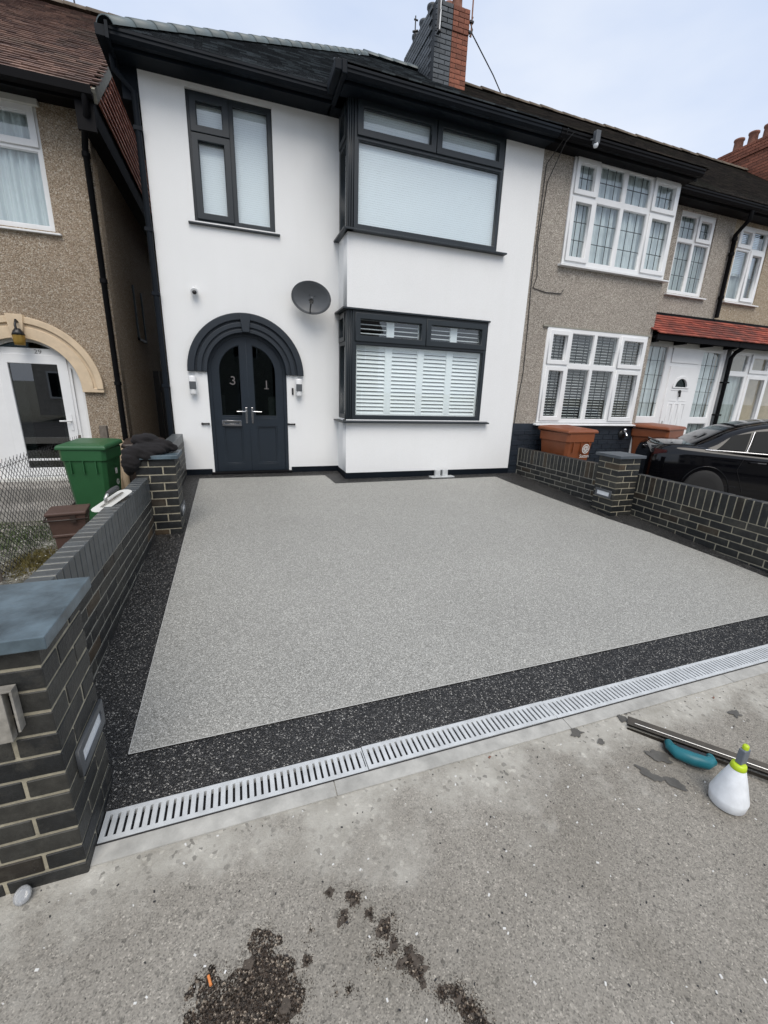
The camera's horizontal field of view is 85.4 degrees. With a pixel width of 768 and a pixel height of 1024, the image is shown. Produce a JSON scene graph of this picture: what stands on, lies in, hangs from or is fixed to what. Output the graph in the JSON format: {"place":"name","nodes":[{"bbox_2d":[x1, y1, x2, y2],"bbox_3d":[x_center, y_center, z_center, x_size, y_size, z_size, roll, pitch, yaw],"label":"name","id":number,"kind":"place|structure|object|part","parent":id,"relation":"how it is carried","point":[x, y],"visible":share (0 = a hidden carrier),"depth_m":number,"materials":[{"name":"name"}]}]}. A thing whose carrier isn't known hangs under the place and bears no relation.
{"place":"outdoors","nodes":[
{"label":"outdoors","id":0,"kind":"place"},
{"bbox_2d":[0,521,32,536],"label":"grass","id":1,"kind":"structure","parent":0,"point":[9,527],"depth_m":4.92,"materials":[{"name":"green plant"}]},
{"bbox_2d":[0,520,57,584],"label":"garden","id":2,"kind":"object","parent":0,"point":[12,581],"depth_m":4.39,"materials":[{"name":"plant"}]},
{"bbox_2d":[0,545,56,583],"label":"moss","id":3,"kind":"object","parent":2,"relation":"on","point":[31,566],"visible":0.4,"depth_m":4.00,"materials":[{"name":"green plant"}]},
{"bbox_2d":[0,435,80,581],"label":"chain link fence","id":4,"kind":"object","parent":2,"relation":"on","point":[19,460],"visible":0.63,"depth_m":4.25,"materials":[{"name":"grey metal"}]},
{"bbox_2d":[43,504,90,549],"bbox_3d":[-3.171,0.172,4.222,0.360,0.426,0.326,-6,18,-26],"label":"food caddy","id":5,"kind":"object","parent":2,"relation":"on","point":[66,523],"visible":0.82,"depth_m":4.10,"materials":[{"name":"brown plastic"}]},
{"bbox_2d":[54,438,122,519],"bbox_3d":[-3.619,-0.398,5.241,0.529,1.025,0.590,-2,17,-12],"label":"wheelie bin","id":6,"kind":"object","parent":2,"relation":"on","point":[92,468],"visible":0.76,"depth_m":5.00,"materials":[{"name":"green plastic"}]},
{"bbox_2d":[0,521,57,561],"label":"grass","id":7,"kind":"structure","parent":0,"point":[18,541],"depth_m":4.57,"materials":[{"name":"green plant"}]},
{"bbox_2d":[0,480,121,522],"bbox_3d":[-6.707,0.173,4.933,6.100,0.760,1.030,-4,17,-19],"label":"path","id":8,"kind":"structure","parent":0,"point":[65,499],"depth_m":5.46,"materials":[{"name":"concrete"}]},
{"bbox_2d":[99,425,108,437],"bbox_3d":[-3.954,-0.681,5.976,0.103,1.100,0.091,-4,17,-19],"label":"timber post","id":9,"kind":"object","parent":8,"relation":"on","point":[103,431],"visible":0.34,"depth_m":5.82,"materials":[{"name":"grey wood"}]},
{"bbox_2d":[0,673,767,1023],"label":"pavement","id":10,"kind":"structure","parent":0,"point":[664,941],"depth_m":1.36,"materials":[{"name":"concrete"}]},
{"bbox_2d":[13,884,31,906],"bbox_3d":[-1.134,1.207,1.311,0.052,0.034,0.052,2,54,0],"label":"lamp cap","id":11,"kind":"object","parent":10,"relation":"on","point":[22,895],"visible":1,"depth_m":1.30,"materials":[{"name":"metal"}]},
{"bbox_2d":[0,577,112,896],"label":"gate pier","id":12,"kind":"structure","parent":10,"relation":"on","point":[53,805],"depth_m":1.29,"materials":[{"name":"grey brick"}]},
{"bbox_2d":[0,684,25,744],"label":"gate bracket","id":13,"kind":"object","parent":12,"relation":"attached to","point":[8,732],"visible":1,"depth_m":1.15,"materials":[{"name":"metal"}]},
{"bbox_2d":[75,699,105,777],"bbox_3d":[-1.033,0.788,1.468,0.014,0.103,0.253,-4,17,-19],"label":"brick light","id":14,"kind":"object","parent":12,"relation":"attached to","point":[86,746],"visible":1,"depth_m":1.45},
{"bbox_2d":[200,953,302,1023],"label":"spill stain","id":15,"kind":"object","parent":10,"relation":"on","point":[285,1007],"visible":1,"depth_m":1.13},
{"bbox_2d":[303,954,311,967],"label":"spill stain","id":16,"kind":"object","parent":10,"relation":"on","point":[305,955],"visible":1,"depth_m":1.22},
{"bbox_2d":[324,886,334,897],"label":"spill stain","id":17,"kind":"object","parent":10,"relation":"on","point":[330,889],"visible":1,"depth_m":1.37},
{"bbox_2d":[178,879,496,1023],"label":"spilt granules","id":18,"kind":"object","parent":10,"relation":"on","point":[384,928],"visible":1,"depth_m":1.16,"materials":[{"name":"black gravel"}]},
{"bbox_2d":[207,974,211,986],"bbox_3d":[-0.485,1.304,1.158,0.008,0.008,0.025,-10,20,-36],"label":"cigarette end","id":19,"kind":"object","parent":18,"relation":"on","point":[209,980],"visible":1,"depth_m":1.16,"materials":[{"name":"orange paper"}]},
{"bbox_2d":[337,908,348,927],"bbox_3d":[-0.130,1.279,1.310,0.026,0.003,0.056,7,17,18],"label":"spill stain","id":20,"kind":"object","parent":10,"relation":"on","point":[341,922],"visible":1,"depth_m":1.31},
{"bbox_2d":[346,891,362,907],"bbox_3d":[-0.099,1.264,1.357,0.058,0.003,0.045,2,16,0],"label":"spill stain","id":21,"kind":"object","parent":10,"relation":"on","point":[351,899],"visible":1,"depth_m":1.36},
{"bbox_2d":[375,917,390,940],"bbox_3d":[-0.001,1.292,1.294,0.045,0.004,0.060,6,17,13],"label":"spill stain","id":22,"kind":"object","parent":10,"relation":"on","point":[378,932],"visible":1,"depth_m":1.29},
{"bbox_2d":[2,697,767,1023],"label":"pebbles","id":23,"kind":"object","parent":10,"relation":"on","point":[488,893],"visible":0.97,"depth_m":1.36,"materials":[{"name":"white stone"}]},
{"bbox_2d":[388,934,398,955],"bbox_3d":[0.023,1.307,1.256,0.042,0.003,0.034,-11,20,-37],"label":"spill stain","id":24,"kind":"object","parent":10,"relation":"on","point":[392,946],"visible":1,"depth_m":1.25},
{"bbox_2d":[40,684,767,1023],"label":"grit","id":25,"kind":"object","parent":10,"relation":"on","point":[628,984],"visible":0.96,"depth_m":1.38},
{"bbox_2d":[396,944,423,974],"bbox_3d":[0.077,1.322,1.222,0.064,0.004,0.076,12,19,32],"label":"spill stain","id":26,"kind":"object","parent":10,"relation":"on","point":[416,960],"visible":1,"depth_m":1.23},
{"bbox_2d":[409,962,428,989],"bbox_3d":[0.098,1.332,1.196,0.057,0.004,0.056,6,17,13],"label":"spill stain","id":27,"kind":"object","parent":10,"relation":"on","point":[425,967],"visible":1,"depth_m":1.21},
{"bbox_2d":[90,662,767,867],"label":"drain edging","id":28,"kind":"object","parent":10,"relation":"on","point":[142,843],"visible":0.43,"depth_m":1.76,"materials":[{"name":"grey concrete"}]},
{"bbox_2d":[95,644,767,845],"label":"drain channel","id":29,"kind":"object","parent":10,"relation":"on","point":[149,816],"visible":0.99,"depth_m":1.87,"materials":[{"name":"silver metal"}]},
{"bbox_2d":[437,983,447,1004],"bbox_3d":[0.162,1.347,1.165,0.033,0.003,0.044,8,17,20],"label":"spill stain","id":30,"kind":"object","parent":10,"relation":"on","point":[439,985],"visible":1,"depth_m":1.17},
{"bbox_2d":[448,985,465,1002],"bbox_3d":[0.204,1.349,1.166,0.046,0.003,0.046,-4,17,-19],"label":"spill stain","id":31,"kind":"object","parent":10,"relation":"on","point":[458,999],"visible":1,"depth_m":1.16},
{"bbox_2d":[457,997,482,1023],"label":"spill stain","id":32,"kind":"object","parent":10,"relation":"on","point":[471,998],"visible":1,"depth_m":1.14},
{"bbox_2d":[471,1013,491,1023],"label":"spill stain","id":33,"kind":"object","parent":10,"relation":"on","point":[472,1015],"visible":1,"depth_m":1.12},
{"bbox_2d":[571,728,584,736],"bbox_3d":[0.939,1.079,2.027,0.059,0.004,0.068,15,21,38],"label":"wet patch","id":34,"kind":"object","parent":10,"relation":"on","point":[576,732],"visible":1,"depth_m":2.03,"materials":[{"name":"grey concrete"}]},
{"bbox_2d":[597,738,604,744],"bbox_3d":[1.039,1.097,1.987,0.032,0.002,0.039,12,19,31],"label":"wet patch","id":35,"kind":"object","parent":10,"relation":"on","point":[600,741],"visible":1,"depth_m":1.99,"materials":[{"name":"grey concrete"}]},
{"bbox_2d":[617,714,627,721],"bbox_3d":[1.222,1.056,2.134,0.049,0.003,0.050,-4,17,-19],"label":"wet patch","id":36,"kind":"object","parent":10,"relation":"on","point":[623,718],"visible":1,"depth_m":2.13,"materials":[{"name":"grey concrete"}]},
{"bbox_2d":[634,764,664,781],"bbox_3d":[1.172,1.158,1.842,0.120,0.007,0.046,16,21,39],"label":"wet patch","id":37,"kind":"object","parent":10,"relation":"on","point":[647,773],"visible":1,"depth_m":1.84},
{"bbox_2d":[645,749,672,763],"bbox_3d":[1.271,1.131,1.930,0.113,0.006,0.070,5,16,9],"label":"wet patch","id":38,"kind":"object","parent":10,"relation":"on","point":[658,756],"visible":1,"depth_m":1.93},
{"bbox_2d":[663,776,687,791],"bbox_3d":[1.266,1.176,1.806,0.091,0.005,0.052,10,18,27],"label":"wet patch","id":39,"kind":"object","parent":10,"relation":"on","point":[674,782],"visible":1,"depth_m":1.80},
{"bbox_2d":[627,716,767,779],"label":"render darby","id":40,"kind":"object","parent":10,"relation":"on","point":[696,758],"visible":1,"depth_m":1.93,"materials":[{"name":"metal"}]},
{"bbox_2d":[708,744,750,815],"bbox_3d":[1.435,1.070,1.696,0.134,0.294,0.134,-4,17,-19],"label":"spray bottle","id":41,"kind":"object","parent":10,"relation":"on","point":[728,790],"visible":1,"depth_m":1.67,"materials":[{"name":"white plastic"}]},
{"bbox_2d":[728,710,742,717],"bbox_3d":[1.864,1.068,2.203,0.070,0.003,0.050,-4,17,-19],"label":"wet patch","id":42,"kind":"object","parent":10,"relation":"on","point":[736,713],"visible":1,"depth_m":2.20,"materials":[{"name":"grey concrete"}]},
{"bbox_2d":[66,0,767,275],"label":"sky","id":43,"kind":"structure","parent":0,"point":[691,75],"materials":[{"name":"white"}]},
{"bbox_2d":[93,471,767,810],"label":"driveway border","id":44,"kind":"object","parent":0,"point":[120,678],"visible":0.2,"depth_m":2.22,"materials":[{"name":"black gravel"}]},
{"bbox_2d":[23,477,155,678],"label":"garden wall","id":45,"kind":"structure","parent":44,"relation":"on","point":[106,550],"depth_m":2.51,"materials":[{"name":"brick"}]},
{"bbox_2d":[91,485,131,511],"bbox_3d":[-1.921,-0.122,2.931,0.100,0.086,0.400,4,25,-3],"label":"trowel","id":46,"kind":"object","parent":45,"relation":"on","point":[115,498],"visible":0.98,"depth_m":2.92,"materials":[{"name":"metal"}]},
{"bbox_2d":[136,450,185,534],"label":"gate pier","id":47,"kind":"structure","parent":44,"relation":"on","point":[162,472],"depth_m":3.88,"materials":[{"name":"brick"}]},
{"bbox_2d":[121,433,177,475],"bbox_3d":[-2.162,-0.535,3.846,0.463,0.371,0.385,-4,17,-19],"label":"jumper","id":48,"kind":"object","parent":47,"relation":"on","point":[145,446],"visible":0.97,"depth_m":3.73,"materials":[{"name":"black fabric"}]},
{"bbox_2d":[181,500,185,515],"bbox_3d":[-1.998,-0.042,4.140,0.014,0.103,0.253,-4,17,-19],"label":"brick light","id":49,"kind":"object","parent":47,"relation":"attached to","point":[183,507],"visible":1,"depth_m":4.12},
{"bbox_2d":[166,434,186,486],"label":"brick wall","id":50,"kind":"structure","parent":44,"relation":"on","point":[177,440],"depth_m":5.47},
{"bbox_2d":[429,469,454,477],"bbox_3d":[0.917,-0.612,6.605,0.400,0.110,0.130,-4,17,-19],"label":"post base","id":51,"kind":"object","parent":44,"relation":"on","point":[444,473],"visible":1,"depth_m":6.60,"materials":[{"name":"white plastic"}]},
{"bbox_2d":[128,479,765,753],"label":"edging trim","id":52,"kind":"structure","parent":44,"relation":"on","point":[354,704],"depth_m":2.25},
{"bbox_2d":[516,448,597,502],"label":"garden wall","id":53,"kind":"structure","parent":44,"relation":"on","point":[576,477],"depth_m":6.21,"materials":[{"name":"grey brick"}]},
{"bbox_2d":[591,451,646,515],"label":"gate pier","id":54,"kind":"structure","parent":44,"relation":"on","point":[617,473],"depth_m":5.18,"materials":[{"name":"brick"}]},
{"bbox_2d":[594,487,611,498],"bbox_3d":[2.779,-0.241,5.277,0.014,0.103,0.253,-3,17,-17],"label":"brick light","id":55,"kind":"object","parent":54,"relation":"attached to","point":[601,492],"visible":1,"depth_m":5.27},
{"bbox_2d":[630,474,767,572],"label":"garden wall","id":56,"kind":"structure","parent":44,"relation":"on","point":[734,526],"depth_m":4.37,"materials":[{"name":"grey brick"}]},
{"bbox_2d":[129,475,767,752],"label":"driveway","id":57,"kind":"structure","parent":0,"point":[293,596],"depth_m":3.22,"materials":[{"name":"grey gravel"}]},
{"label":"alley","id":58,"kind":"structure","parent":0,"visible":0},
{"bbox_2d":[121,437,164,481],"bbox_3d":[-3.355,-0.566,5.916,0.507,0.951,0.568,-6,18,-25],"label":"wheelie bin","id":59,"kind":"object","parent":58,"relation":"on","point":[126,442],"visible":0.12,"depth_m":5.64,"materials":[{"name":"grey plastic"}]},
{"bbox_2d":[153,371,174,439],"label":"alley gate","id":60,"kind":"structure","parent":58,"relation":"on","point":[160,399],"depth_m":8.38,"materials":[{"name":"black metal"}]},
{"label":"right forecourt","id":61,"kind":"structure","parent":0,"visible":0},
{"bbox_2d":[538,425,598,459],"bbox_3d":[2.959,-0.883,6.867,0.630,1.062,0.728,-5,18,-23],"label":"wheelie bin","id":62,"kind":"object","parent":61,"relation":"on","point":[570,441],"visible":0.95,"depth_m":6.55,"materials":[{"name":"orange plastic"}]},
{"bbox_2d":[427,81,763,472],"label":"terraced house","id":63,"kind":"structure","parent":61,"relation":"on","point":[637,241],"depth_m":7.04,"materials":[{"name":"beige concrete"}]},
{"bbox_2d":[472,33,500,91],"bbox_3d":[3.984,-9.164,11.565,0.362,1.922,8.379,12,19,30],"label":"overhead cable","id":64,"kind":"object","parent":63,"relation":"attached to","point":[486,61],"visible":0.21,"depth_m":8.50,"materials":[{"name":"black plastic"}]},
{"bbox_2d":[514,128,568,422],"bbox_3d":[2.309,-3.276,6.202,0.077,3.864,0.375,-4,17,-19],"label":"wall cable","id":65,"kind":"object","parent":63,"relation":"attached to","point":[532,273],"depth_m":6.27,"materials":[{"name":"black plastic"}]},
{"bbox_2d":[533,132,573,293],"bbox_3d":[2.626,-4.237,6.026,0.591,1.860,0.376,-4,17,-19],"label":"wall cable","id":66,"kind":"object","parent":63,"relation":"attached to","point":[541,220],"depth_m":6.10,"materials":[{"name":"black plastic"}]},
{"bbox_2d":[533,327,647,425],"bbox_3d":[3.609,-2.280,7.186,2.275,1.539,0.186,-4,17,-19],"label":"window","id":67,"kind":"structure","parent":63,"relation":"in","point":[617,368],"depth_m":7.15,"materials":[{"name":"white plastic"}]},
{"bbox_2d":[590,129,600,147],"bbox_3d":[2.858,-5.053,5.636,0.130,0.195,0.071,-4,17,-19],"label":"flood light","id":68,"kind":"object","parent":63,"relation":"attached to","point":[595,140],"visible":1,"depth_m":5.62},
{"bbox_2d":[557,156,681,283],"bbox_3d":[3.755,-4.571,6.570,2.275,1.490,0.207,-4,17,-19],"label":"window","id":69,"kind":"structure","parent":63,"relation":"in","point":[620,222],"depth_m":6.56,"materials":[{"name":"white plastic"}]},
{"bbox_2d":[618,428,627,438],"bbox_3d":[4.417,-1.435,7.640,0.170,0.195,0.140,-4,17,-19],"label":"outside vent","id":70,"kind":"object","parent":63,"relation":"attached to","point":[622,433],"visible":1,"depth_m":7.65,"materials":[{"name":"black plastic"}]},
{"bbox_2d":[659,366,696,425],"bbox_3d":[5.760,-1.787,8.306,0.700,2.110,0.119,-4,17,-19],"label":"door","id":71,"kind":"structure","parent":63,"relation":"in","point":[680,382],"depth_m":8.15,"materials":[{"name":"white plastic"}]},
{"bbox_2d":[635,345,724,434],"bbox_3d":[5.703,-1.968,8.331,2.168,2.598,0.174,-4,17,-19],"label":"door frame","id":72,"kind":"structure","parent":63,"relation":"in","point":[704,361],"depth_m":8.12,"materials":[{"name":"white plastic"}]},
{"bbox_2d":[664,210,716,299],"bbox_3d":[5.732,-4.778,7.804,1.060,1.389,0.234,-4,17,-19],"label":"window","id":73,"kind":"structure","parent":63,"relation":"in","point":[695,234],"depth_m":7.82,"materials":[{"name":"white plastic"}]},
{"bbox_2d":[630,423,686,453],"bbox_3d":[5.065,-1.122,7.867,0.811,1.081,0.701,-10,20,-36],"label":"wheelie bin","id":74,"kind":"object","parent":61,"relation":"on","point":[640,432],"visible":0.39,"depth_m":7.56,"materials":[{"name":"orange plastic"}]},
{"bbox_2d":[613,123,767,427],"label":"terraced house","id":75,"kind":"structure","parent":61,"relation":"on","point":[743,314],"depth_m":8.70,"materials":[{"name":"beige concrete"}]},
{"bbox_2d":[717,352,767,423],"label":"window","id":76,"kind":"structure","parent":75,"relation":"in","point":[747,374],"depth_m":8.78,"materials":[{"name":"white plastic"}]},
{"bbox_2d":[722,226,767,307],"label":"window","id":77,"kind":"structure","parent":75,"relation":"in","point":[737,283],"depth_m":8.34,"materials":[{"name":"white plastic"}]},
{"bbox_2d":[635,419,767,501],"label":"parked car","id":78,"kind":"object","parent":61,"relation":"on","point":[731,457],"visible":0.77,"depth_m":5.82,"materials":[{"name":"paint"}]},
{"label":"side window","id":79,"kind":"part","parent":78,"relation":"part of","materials":[{"name":"black glass"}]},
{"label":"side window","id":80,"kind":"part","parent":78,"relation":"part of","materials":[{"name":"black glass"}]},
{"label":"ground","id":81,"kind":"structure","parent":0,"visible":0},
{"bbox_2d":[0,0,168,489],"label":"end house","id":82,"kind":"structure","parent":81,"relation":"on","point":[76,298],"depth_m":5.56,"materials":[{"name":"brown stone"}]},
{"bbox_2d":[11,319,25,345],"bbox_3d":[-4.697,-2.331,5.328,0.139,0.360,0.139,3,16,3],"label":"wall lantern","id":83,"kind":"object","parent":82,"relation":"attached to","point":[18,335],"depth_m":5.31,"materials":[{"name":"black plastic"}]},
{"bbox_2d":[0,100,61,236],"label":"window","id":84,"kind":"structure","parent":82,"relation":"in","point":[25,202],"depth_m":5.13,"materials":[{"name":"white plastic"}]},
{"bbox_2d":[0,353,78,475],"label":"door","id":85,"kind":"structure","parent":82,"relation":"in","point":[37,392],"depth_m":5.77,"materials":[{"name":"white plastic"}]},
{"bbox_2d":[131,285,147,343],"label":"side window","id":86,"kind":"structure","parent":82,"relation":"in","point":[133,292],"depth_m":7.14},
{"bbox_2d":[94,0,567,478],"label":"terraced house","id":87,"kind":"structure","parent":81,"relation":"on","point":[278,169],"depth_m":5.64,"materials":[{"name":"white paint"}]},
{"bbox_2d":[188,375,196,394],"bbox_3d":[-2.580,-1.713,5.615,0.095,0.252,0.098,-4,17,-19],"label":"wall lamp","id":88,"kind":"object","parent":87,"relation":"attached to","point":[192,385],"visible":1,"depth_m":5.58,"materials":[{"name":"white plastic"}]},
{"bbox_2d":[190,287,197,295],"bbox_3d":[-2.432,-2.826,5.330,0.096,0.104,0.114,-4,17,-19],"label":"camera","id":89,"kind":"object","parent":87,"relation":"attached to","point":[194,291],"visible":1,"depth_m":5.29,"materials":[{"name":"white plastic"}]},
{"bbox_2d":[211,337,251,470],"bbox_3d":[-2.189,-1.522,5.939,0.495,1.898,0.120,-4,17,-19],"label":"door","id":90,"kind":"structure","parent":87,"relation":"in","point":[228,364],"depth_m":5.96,"materials":[{"name":"black wood"}]},
{"bbox_2d":[184,88,279,236],"bbox_3d":[-1.893,-4.294,5.183,1.105,1.392,0.160,-4,17,-19],"label":"window","id":91,"kind":"structure","parent":87,"relation":"in","point":[227,208],"depth_m":5.21,"materials":[{"name":"black glass"}]},
{"bbox_2d":[245,337,285,469],"bbox_3d":[-1.713,-1.553,6.101,0.514,1.898,0.120,-4,17,-19],"label":"door","id":92,"kind":"structure","parent":87,"relation":"in","point":[264,369],"depth_m":6.12,"materials":[{"name":"black wood"}]},
{"bbox_2d":[295,379,301,396],"bbox_3d":[-1.242,-1.814,6.067,0.095,0.252,0.098,-4,17,-19],"label":"wall lamp","id":93,"kind":"object","parent":87,"relation":"attached to","point":[298,382],"visible":1,"depth_m":6.02,"materials":[{"name":"white plastic"}]},
{"bbox_2d":[291,280,330,314],"bbox_3d":[-1.043,-2.900,5.626,0.597,0.407,0.272,7,17,18],"label":"satellite dish","id":94,"kind":"object","parent":87,"relation":"attached to","point":[311,297],"visible":1,"depth_m":5.65,"materials":[{"name":"black plastic"}]},
{"bbox_2d":[334,309,352,422],"bbox_3d":[-0.584,-2.072,5.968,0.159,1.514,0.625,-4,17,-19],"label":"window","id":95,"kind":"structure","parent":87,"relation":"in","point":[341,318],"depth_m":6.02,"materials":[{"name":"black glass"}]},
{"bbox_2d":[333,97,354,242],"bbox_3d":[-0.507,-4.348,5.310,0.159,1.454,0.625,-4,17,-19],"label":"window","id":96,"kind":"structure","parent":87,"relation":"in","point":[342,118],"depth_m":5.37,"materials":[{"name":"black glass"}]},
{"bbox_2d":[334,306,490,423],"bbox_3d":[0.485,-2.140,6.326,2.390,1.515,0.578,-4,17,-19],"label":"window","id":97,"kind":"structure","parent":87,"relation":"in","point":[423,345],"depth_m":6.17,"materials":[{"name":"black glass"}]},
{"bbox_2d":[412,15,417,38],"bbox_3d":[0.635,-9.762,8.379,0.123,0.360,0.039,-4,17,-19],"label":"aerial","id":98,"kind":"object","parent":87,"relation":"attached to","point":[415,31],"visible":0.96,"depth_m":8.38,"materials":[{"name":"black metal"}]},
{"bbox_2d":[344,97,506,255],"bbox_3d":[0.650,-4.361,5.490,2.375,1.454,0.169,-4,17,-19],"label":"window","id":99,"kind":"structure","parent":87,"relation":"in","point":[406,142],"depth_m":5.49,"materials":[{"name":"black glass"}]},
{"bbox_2d":[436,0,441,34],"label":"antenna","id":100,"kind":"object","parent":87,"relation":"attached to","point":[439,9],"visible":1,"depth_m":7.53,"materials":[{"name":"white metal"}]},
{"bbox_2d":[468,0,473,37],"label":"aerial","id":101,"kind":"object","parent":87,"relation":"attached to","point":[471,21],"visible":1,"depth_m":7.82,"materials":[{"name":"grey metal"}]}
]}

